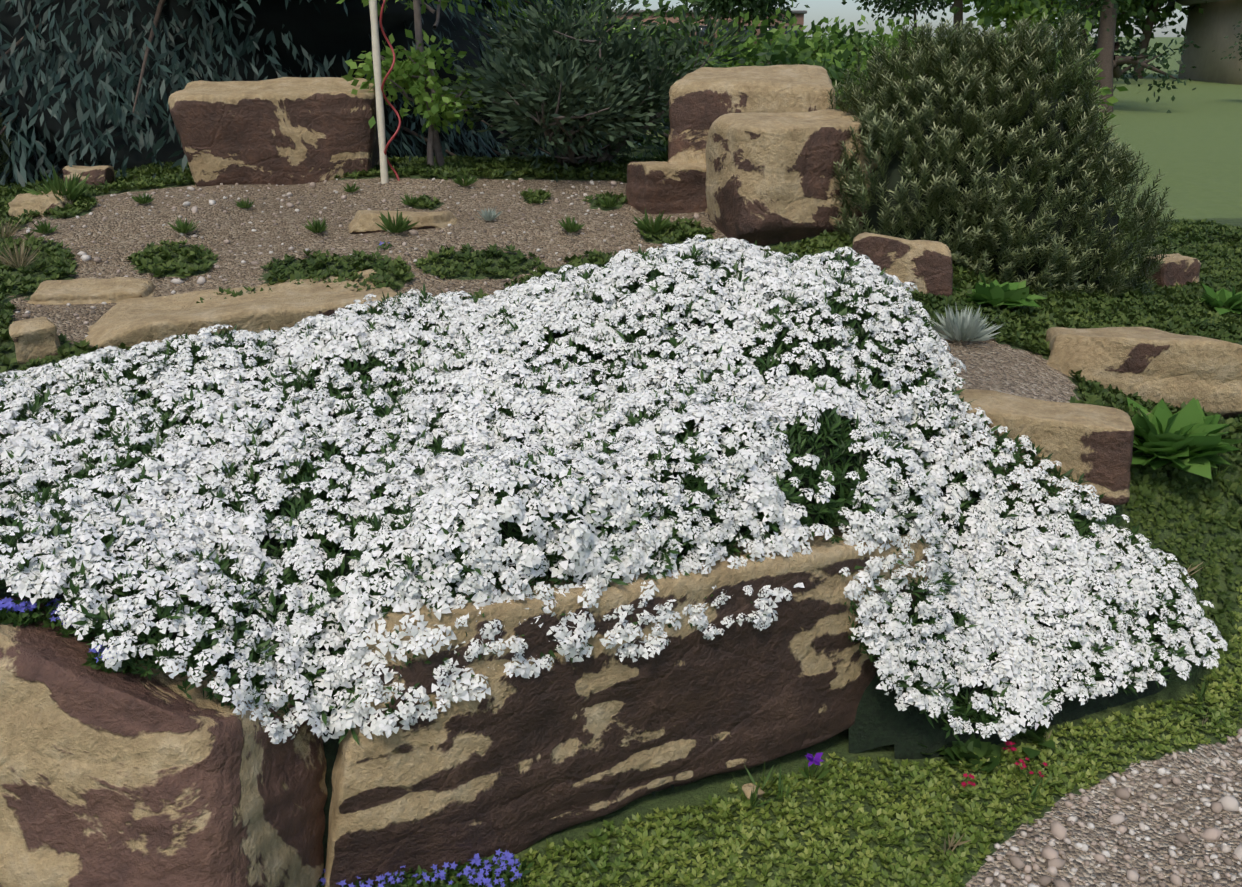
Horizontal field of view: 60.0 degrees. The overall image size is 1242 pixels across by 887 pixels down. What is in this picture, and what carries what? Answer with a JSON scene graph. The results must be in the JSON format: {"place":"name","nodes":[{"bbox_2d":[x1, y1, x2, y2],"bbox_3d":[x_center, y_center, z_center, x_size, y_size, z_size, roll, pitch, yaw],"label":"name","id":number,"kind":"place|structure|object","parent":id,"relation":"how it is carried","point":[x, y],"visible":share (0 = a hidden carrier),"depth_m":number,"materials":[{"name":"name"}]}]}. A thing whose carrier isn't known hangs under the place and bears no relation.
{"place":"outdoors","nodes":[
{"label":"outdoors","id":0,"kind":"place"},
{"bbox_2d":[0,37,1241,886],"bbox_3d":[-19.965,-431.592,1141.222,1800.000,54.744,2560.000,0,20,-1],"label":"ground","id":1,"kind":"structure","parent":0,"point":[1188,148],"depth_m":3.71,"materials":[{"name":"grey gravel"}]},
{"bbox_2d":[0,115,13,183],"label":"shrub","id":2,"kind":"object","parent":1,"relation":"on","point":[5,155],"depth_m":5.36,"materials":[{"name":"green plant"}]},
{"bbox_2d":[0,235,39,268],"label":"tuft","id":3,"kind":"object","parent":1,"relation":"on","point":[12,258],"visible":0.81,"depth_m":3.80,"materials":[{"name":"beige plant"}]},
{"bbox_2d":[9,317,59,364],"bbox_3d":[-1.710,-0.293,3.146,0.123,0.140,0.105,-10,22,-25],"label":"rock","id":4,"kind":"object","parent":1,"relation":"on","point":[35,338],"visible":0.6,"depth_m":3.11,"materials":[{"name":"beige stone"}]},
{"bbox_2d":[8,189,72,217],"bbox_3d":[-2.404,-0.990,4.475,0.248,0.128,0.193,0,20,-1],"label":"stone","id":5,"kind":"object","parent":1,"relation":"on","point":[19,204],"visible":0.58,"depth_m":4.40,"materials":[{"name":"beige stone"}]},
{"bbox_2d":[30,219,59,233],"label":"green tuft","id":6,"kind":"object","parent":1,"relation":"on","point":[44,227],"visible":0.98,"depth_m":4.09,"materials":[{"name":"green plant"}]},
{"bbox_2d":[0,597,137,675],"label":"veronica","id":7,"kind":"object","parent":1,"relation":"on","point":[11,616],"depth_m":1.82,"materials":[{"name":"plant"}]},
{"bbox_2d":[62,165,114,188],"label":"stone","id":8,"kind":"object","parent":1,"relation":"on","point":[102,174],"visible":0.6,"depth_m":4.90,"materials":[{"name":"beige stone"}]},
{"bbox_2d":[27,277,154,304],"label":"slab","id":9,"kind":"structure","parent":1,"relation":"on","point":[83,291],"depth_m":3.58,"materials":[{"name":"beige stone"}]},
{"bbox_2d":[131,192,154,203],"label":"green tuft","id":10,"kind":"object","parent":1,"relation":"on","point":[143,198],"visible":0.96,"depth_m":4.39,"materials":[{"name":"green plant"}]},
{"bbox_2d":[0,597,326,886],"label":"boulder","id":11,"kind":"object","parent":1,"relation":"on","point":[121,779],"visible":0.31,"depth_m":1.72,"materials":[{"name":"brown stone"}]},
{"bbox_2d":[166,217,199,233],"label":"green tuft","id":12,"kind":"object","parent":1,"relation":"on","point":[185,227],"visible":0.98,"depth_m":4.07,"materials":[{"name":"green plant"}]},
{"bbox_2d":[84,269,398,349],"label":"slab","id":13,"kind":"structure","parent":1,"relation":"on","point":[129,322],"depth_m":3.33,"materials":[{"name":"beige stone"}]},
{"bbox_2d":[235,197,254,207],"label":"green tuft","id":14,"kind":"object","parent":1,"relation":"on","point":[242,204],"visible":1,"depth_m":4.37,"materials":[{"name":"green plant"}]},
{"bbox_2d":[168,77,379,185],"bbox_3d":[-1.604,-1.450,5.154,0.915,0.576,0.701,-3,20,-9],"label":"boulder","id":15,"kind":"object","parent":1,"relation":"on","point":[288,130],"visible":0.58,"depth_m":4.87,"materials":[{"name":"brown stone"}]},
{"bbox_2d":[302,217,327,232],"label":"green tuft","id":16,"kind":"object","parent":1,"relation":"on","point":[316,227],"visible":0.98,"depth_m":4.08,"materials":[{"name":"green plant"}]},
{"bbox_2d":[0,0,661,188],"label":"blue spruce","id":17,"kind":"object","parent":1,"relation":"on","point":[117,114],"depth_m":5.52,"materials":[{"name":"plant"}]},
{"bbox_2d":[0,0,556,180],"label":"blue spruce foliage","id":18,"kind":"object","parent":17,"relation":"attached to","point":[331,30],"visible":0.25,"depth_m":6.21,"materials":[{"name":"plant"}]},
{"bbox_2d":[342,183,361,192],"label":"green tuft","id":19,"kind":"object","parent":1,"relation":"on","point":[350,189],"visible":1,"depth_m":4.67,"materials":[{"name":"green plant"}]},
{"bbox_2d":[15,178,723,336],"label":"pebbles","id":20,"kind":"object","parent":1,"relation":"on","point":[84,257],"visible":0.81,"depth_m":4.22,"materials":[{"name":"grey gravel"}]},
{"bbox_2d":[369,0,388,183],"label":"pole","id":21,"kind":"object","parent":1,"relation":"on","point":[376,56],"visible":0.83,"depth_m":4.67,"materials":[{"name":"grey metal"}]},
{"bbox_2d":[376,240,392,249],"bbox_3d":[-0.853,-0.711,3.888,0.060,0.045,0.056,0,20,-1],"label":"veronica","id":22,"kind":"object","parent":1,"relation":"on","point":[383,245],"depth_m":3.88,"materials":[{"name":"plant"}]},
{"bbox_2d":[379,0,400,180],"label":"red stake wire","id":23,"kind":"object","parent":1,"relation":"on","point":[382,87],"visible":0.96,"depth_m":4.66,"materials":[{"name":"red metal"}]},
{"bbox_2d":[376,207,419,232],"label":"green tuft","id":24,"kind":"object","parent":1,"relation":"on","point":[402,223],"visible":0.94,"depth_m":4.03,"materials":[{"name":"green plant"}]},
{"bbox_2d":[348,210,457,233],"bbox_3d":[-0.844,-0.865,4.183,0.452,0.084,0.187,-3,20,-8],"label":"stone slab","id":25,"kind":"object","parent":1,"relation":"on","point":[364,221],"visible":0.79,"depth_m":4.11,"materials":[{"name":"beige stone"}]},
{"bbox_2d":[451,173,478,185],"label":"green tuft","id":26,"kind":"object","parent":1,"relation":"on","point":[458,180],"visible":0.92,"depth_m":4.73,"materials":[{"name":"green plant"}]},
{"bbox_2d":[477,206,502,220],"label":"silver tuft","id":27,"kind":"object","parent":1,"relation":"on","point":[489,215],"visible":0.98,"depth_m":4.19,"materials":[{"name":"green plant"}]},
{"bbox_2d":[527,197,542,203],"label":"plant","id":28,"kind":"object","parent":1,"relation":"on","point":[536,200],"visible":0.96,"depth_m":4.40,"materials":[{"name":"green plant"}]},
{"bbox_2d":[484,0,626,42],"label":"tree","id":29,"kind":"object","parent":1,"relation":"on","point":[509,6],"depth_m":26.83,"materials":[{"name":"green plant"}]},
{"bbox_2d":[558,214,584,232],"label":"green tuft","id":30,"kind":"object","parent":1,"relation":"on","point":[568,226],"visible":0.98,"depth_m":4.10,"materials":[{"name":"green plant"}]},
{"bbox_2d":[527,0,621,27],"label":"tree","id":31,"kind":"object","parent":1,"relation":"on","point":[584,5],"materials":[{"name":"green plant"}]},
{"bbox_2d":[0,277,1170,877],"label":"iberis understory","id":32,"kind":"object","parent":1,"relation":"on","point":[882,719],"visible":0.04,"depth_m":2.40,"materials":[{"name":"plant"}]},
{"bbox_2d":[0,234,1227,745],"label":"white flowers","id":33,"kind":"object","parent":32,"relation":"on","point":[786,404],"depth_m":2.35,"materials":[{"name":"white plant"}]},
{"bbox_2d":[503,0,686,150],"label":"meadow shrub","id":34,"kind":"object","parent":1,"relation":"on","point":[623,26],"depth_m":13.87,"materials":[{"name":"green plant"}]},
{"bbox_2d":[439,0,766,181],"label":"juniper shrub","id":35,"kind":"object","parent":1,"relation":"on","point":[590,89],"depth_m":5.05,"materials":[{"name":"green plant"}]},
{"bbox_2d":[599,192,620,207],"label":"green tuft","id":36,"kind":"object","parent":1,"relation":"on","point":[610,203],"visible":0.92,"depth_m":4.35,"materials":[{"name":"green plant"}]},
{"bbox_2d":[0,154,1241,530],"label":"ground cover","id":37,"kind":"object","parent":1,"relation":"on","point":[1222,254],"visible":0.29,"depth_m":3.88,"materials":[{"name":"green plant"}]},
{"bbox_2d":[0,218,22,236],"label":"tuft","id":38,"kind":"object","parent":37,"relation":"on","point":[7,232],"visible":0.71,"depth_m":4.05,"materials":[{"name":"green plant"}]},
{"bbox_2d":[22,165,92,199],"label":"green tuft","id":39,"kind":"object","parent":37,"relation":"on","point":[74,188],"visible":0.75,"depth_m":4.45,"materials":[{"name":"green plant"}]},
{"bbox_2d":[400,193,418,205],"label":"green tuft","id":40,"kind":"object","parent":37,"relation":"on","point":[407,201],"visible":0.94,"depth_m":4.46,"materials":[{"name":"green plant"}]},
{"bbox_2d":[337,0,482,165],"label":"trunk","id":41,"kind":"object","parent":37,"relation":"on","point":[419,39],"depth_m":5.14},
{"bbox_2d":[341,29,485,167],"bbox_3d":[-0.950,-1.598,5.048,0.676,0.658,0.806,0,20,-1],"label":"leafy clump","id":42,"kind":"object","parent":37,"relation":"on","point":[401,78],"depth_m":4.94,"materials":[{"name":"green plant"}]},
{"bbox_2d":[632,209,675,232],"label":"green tuft","id":43,"kind":"object","parent":37,"relation":"on","point":[659,223],"visible":0.88,"depth_m":4.13,"materials":[{"name":"green plant"}]},
{"bbox_2d":[653,141,667,161],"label":"shrub","id":44,"kind":"object","parent":37,"relation":"on","point":[664,156],"visible":0.27,"depth_m":5.61,"materials":[{"name":"green plant"}]},
{"bbox_2d":[953,272,1045,307],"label":"sage plant","id":45,"kind":"object","parent":37,"relation":"on","point":[994,293],"visible":1,"depth_m":3.55,"materials":[{"name":"green plant"}]},
{"bbox_2d":[1127,397,1241,478],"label":"sage plant","id":46,"kind":"object","parent":37,"relation":"on","point":[1187,437],"visible":0.9,"depth_m":2.83,"materials":[{"name":"green plant"}]},
{"bbox_2d":[1193,284,1241,314],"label":"sage plant","id":47,"kind":"object","parent":37,"relation":"on","point":[1227,298],"visible":0.92,"depth_m":4.15,"materials":[{"name":"green plant"}]},
{"bbox_2d":[324,527,942,886],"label":"boulder","id":48,"kind":"object","parent":1,"relation":"on","point":[514,764],"visible":0.48,"depth_m":2.08,"materials":[{"name":"brown stone"}]},
{"bbox_2d":[571,0,746,157],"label":"meadow shrub","id":49,"kind":"object","parent":1,"relation":"on","point":[678,13],"depth_m":16.44,"materials":[{"name":"green plant"}]},
{"bbox_2d":[625,161,707,213],"bbox_3d":[0.228,-1.052,4.503,0.430,0.264,0.341,-3,20,-7],"label":"boulder","id":50,"kind":"object","parent":1,"relation":"on","point":[655,187],"visible":0.5,"depth_m":4.35,"materials":[{"name":"brown stone"}]},
{"bbox_2d":[400,432,948,886],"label":"thyme cover","id":51,"kind":"object","parent":1,"relation":"on","point":[428,882],"visible":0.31,"depth_m":2.00,"materials":[{"name":"plant"}]},
{"bbox_2d":[658,33,725,101],"bbox_3d":[1.222,-6.898,20.823,2.698,2.124,2.886,0,20,-1],"label":"meadow shrub","id":52,"kind":"object","parent":1,"relation":"on","point":[714,55],"depth_m":19.96,"materials":[{"name":"green plant"}]},
{"bbox_2d":[605,13,803,48],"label":"building walls","id":53,"kind":"structure","parent":1,"relation":"on","point":[800,18],"depth_m":134.94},
{"bbox_2d":[674,0,809,47],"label":"tree","id":54,"kind":"object","parent":1,"relation":"on","point":[751,7],"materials":[{"name":"green plant"}]},
{"bbox_2d":[667,64,835,163],"bbox_3d":[0.569,-1.286,4.679,0.695,0.685,0.585,3,20,9],"label":"boulder","id":55,"kind":"object","parent":1,"relation":"on","point":[702,100],"visible":0.44,"depth_m":4.43,"materials":[{"name":"beige stone"}]},
{"bbox_2d":[699,0,885,77],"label":"meadow shrub","id":56,"kind":"object","parent":1,"relation":"on","point":[814,44],"depth_m":17.77,"materials":[{"name":"green plant"}]},
{"bbox_2d":[705,109,880,245],"bbox_3d":[0.660,-0.980,4.130,0.604,0.566,0.449,-4,20,-11],"label":"boulder","id":57,"kind":"object","parent":1,"relation":"on","point":[770,179],"visible":0.65,"depth_m":3.95,"materials":[{"name":"beige stone"}]},
{"bbox_2d":[713,25,893,108],"bbox_3d":[2.747,-4.864,15.609,3.020,2.198,2.654,0,20,-1],"label":"meadow shrub","id":58,"kind":"object","parent":1,"relation":"on","point":[786,55],"depth_m":14.88,"materials":[{"name":"green plant"}]},
{"bbox_2d":[788,19,895,79],"bbox_3d":[3.415,-6.478,19.476,2.954,2.370,3.003,0,20,-1],"label":"meadow shrub","id":59,"kind":"object","parent":1,"relation":"on","point":[858,37],"depth_m":18.89,"materials":[{"name":"green plant"}]},
{"bbox_2d":[449,563,1241,886],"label":"sedum carpet","id":60,"kind":"object","parent":1,"relation":"on","point":[725,815],"visible":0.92,"depth_m":2.18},
{"bbox_2d":[317,849,532,886],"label":"veronica","id":61,"kind":"object","parent":60,"relation":"on","point":[410,881],"depth_m":2.01,"materials":[{"name":"blue plant"}]},
{"bbox_2d":[742,783,764,799],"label":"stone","id":62,"kind":"object","parent":60,"relation":"on","point":[747,789],"visible":0.71,"depth_m":2.26,"materials":[{"name":"beige stone"}]},
{"bbox_2d":[799,753,831,779],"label":"purple flower","id":63,"kind":"object","parent":60,"relation":"on","point":[822,768],"depth_m":2.29,"materials":[{"name":"purple plant"}]},
{"bbox_2d":[826,36,936,111],"bbox_3d":[3.797,-4.816,15.777,2.444,2.156,2.986,0,20,-1],"label":"meadow shrub","id":64,"kind":"object","parent":1,"relation":"on","point":[865,59],"depth_m":15.35,"materials":[{"name":"green plant"}]},
{"bbox_2d":[845,14,953,79],"bbox_3d":[5.023,-6.668,19.949,2.674,2.391,3.628,0,20,-1],"label":"meadow shrub","id":65,"kind":"object","parent":1,"relation":"on","point":[895,32],"visible":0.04,"depth_m":19.47,"materials":[{"name":"green plant"}]},
{"bbox_2d":[852,232,952,296],"bbox_3d":[0.951,-0.608,3.707,0.358,0.246,0.228,3,20,8],"label":"rock","id":66,"kind":"object","parent":1,"relation":"on","point":[925,266],"visible":0.54,"depth_m":3.60,"materials":[{"name":"brown stone"}]},
{"bbox_2d":[842,0,970,29],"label":"tree","id":67,"kind":"object","parent":1,"relation":"on","point":[906,6],"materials":[{"name":"green plant"}]},
{"bbox_2d":[584,414,1241,886],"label":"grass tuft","id":68,"kind":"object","parent":1,"relation":"on","point":[1034,794],"depth_m":2.27,"materials":[{"name":"green plant"}]},
{"bbox_2d":[918,743,944,754],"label":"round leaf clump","id":69,"kind":"object","parent":1,"relation":"on","point":[941,748],"visible":0.15,"depth_m":2.40,"materials":[{"name":"green plant"}]},
{"bbox_2d":[929,305,1005,341],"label":"succulent plant","id":70,"kind":"object","parent":1,"relation":"on","point":[963,326],"visible":0.98,"depth_m":3.30,"materials":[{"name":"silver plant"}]},
{"bbox_2d":[939,731,1006,772],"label":"round leaf clump","id":71,"kind":"object","parent":1,"relation":"on","point":[971,746],"visible":0.94,"depth_m":2.38,"materials":[{"name":"green plant"}]},
{"bbox_2d":[951,24,1035,73],"bbox_3d":[5.849,-5.805,17.850,2.566,2.150,2.448,0,20,-1],"label":"meadow shrub","id":72,"kind":"object","parent":1,"relation":"on","point":[996,39],"depth_m":17.46,"materials":[{"name":"green plant"}]},
{"bbox_2d":[946,0,1045,36],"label":"tree","id":73,"kind":"object","parent":1,"relation":"on","point":[982,4],"depth_m":34.67,"materials":[{"name":"green plant"}]},
{"bbox_2d":[956,741,1047,799],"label":"flowers","id":74,"kind":"object","parent":1,"relation":"on","point":[967,790],"depth_m":2.29,"materials":[{"name":"plant"}]},
{"bbox_2d":[827,11,1177,297],"bbox_3d":[1.431,-1.065,4.093,1.341,1.058,0.910,0,20,-1],"label":"mugo pine","id":75,"kind":"object","parent":1,"relation":"on","point":[968,60],"depth_m":3.87,"materials":[{"name":"green plant"}]},
{"bbox_2d":[800,232,1241,657],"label":"ground cover","id":76,"kind":"object","parent":1,"relation":"on","point":[1211,571],"visible":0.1,"depth_m":2.86,"materials":[{"name":"green plant"}]},
{"bbox_2d":[998,718,1054,758],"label":"round leaf clump","id":77,"kind":"object","parent":1,"relation":"on","point":[1038,733],"visible":0.6,"depth_m":2.42,"materials":[{"name":"green plant"}]},
{"bbox_2d":[927,388,1133,504],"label":"slab","id":78,"kind":"structure","parent":1,"relation":"on","point":[1093,444],"depth_m":2.75,"materials":[{"name":"beige stone"}]},
{"bbox_2d":[945,0,1130,49],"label":"tree","id":79,"kind":"object","parent":1,"relation":"on","point":[1006,12],"depth_m":40.70,"materials":[{"name":"green plant"}]},
{"bbox_2d":[996,20,1127,134],"bbox_3d":[5.866,-4.851,15.369,2.345,2.243,2.855,0,20,-1],"label":"meadow shrub","id":80,"kind":"object","parent":1,"relation":"on","point":[1112,100],"visible":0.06,"depth_m":14.65,"materials":[{"name":"green plant"}]},
{"bbox_2d":[930,405,1209,854],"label":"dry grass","id":81,"kind":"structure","parent":1,"relation":"on","point":[963,842],"depth_m":2.10,"materials":[{"name":"green plant"}]},
{"bbox_2d":[966,728,1241,886],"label":"pebbles","id":82,"kind":"object","parent":1,"relation":"on","point":[1054,861],"visible":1,"depth_m":2.13,"materials":[{"name":"grey gravel"}]},
{"bbox_2d":[1027,0,1199,112],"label":"tree","id":83,"kind":"object","parent":1,"relation":"on","point":[1094,13],"depth_m":26.28,"materials":[{"name":"green plant"}]},
{"bbox_2d":[1062,0,1200,55],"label":"tree","id":84,"kind":"object","parent":1,"relation":"on","point":[1126,29],"depth_m":47.21,"materials":[{"name":"green plant"}]},
{"bbox_2d":[1069,0,1206,78],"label":"tree","id":85,"kind":"object","parent":1,"relation":"on","point":[1144,9],"depth_m":46.73,"materials":[{"name":"green plant"}]},
{"bbox_2d":[1045,327,1241,417],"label":"slab","id":86,"kind":"structure","parent":1,"relation":"on","point":[1157,365],"depth_m":3.12,"materials":[{"name":"beige stone"}]},
{"bbox_2d":[1142,253,1200,288],"bbox_3d":[2.282,-0.704,4.474,0.200,0.154,0.173,-6,20,-17],"label":"rock","id":87,"kind":"object","parent":1,"relation":"on","point":[1177,268],"visible":0.5,"depth_m":4.40,"materials":[{"name":"brown stone"}]},
{"bbox_2d":[1212,21,1241,70],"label":"tree","id":88,"kind":"object","parent":1,"relation":"on","point":[1239,49],"visible":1,"depth_m":30.15,"materials":[{"name":"green plant"}]},
{"bbox_2d":[603,10,806,39],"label":"building roof trim","id":89,"kind":"structure","parent":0,"point":[799,11],"depth_m":134.77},
{"bbox_2d":[613,26,798,38],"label":"building windows","id":90,"kind":"structure","parent":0,"point":[702,32],"depth_m":135.18,"materials":[{"name":"grey glass"}]},
{"bbox_2d":[491,0,1186,36],"label":"sky","id":91,"kind":"structure","parent":0,"point":[819,9],"materials":[{"name":"white"}]},
{"bbox_2d":[1178,0,1241,84],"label":"building walls","id":92,"kind":"structure","parent":0,"point":[1209,29],"depth_m":44.12,"materials":[{"name":"grey concrete"}]},
{"bbox_2d":[1167,0,1224,5],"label":"building roof trim","id":93,"kind":"structure","parent":92,"relation":"attached to","point":[1184,2],"depth_m":45.46,"materials":[{"name":"grey"}]}
]}

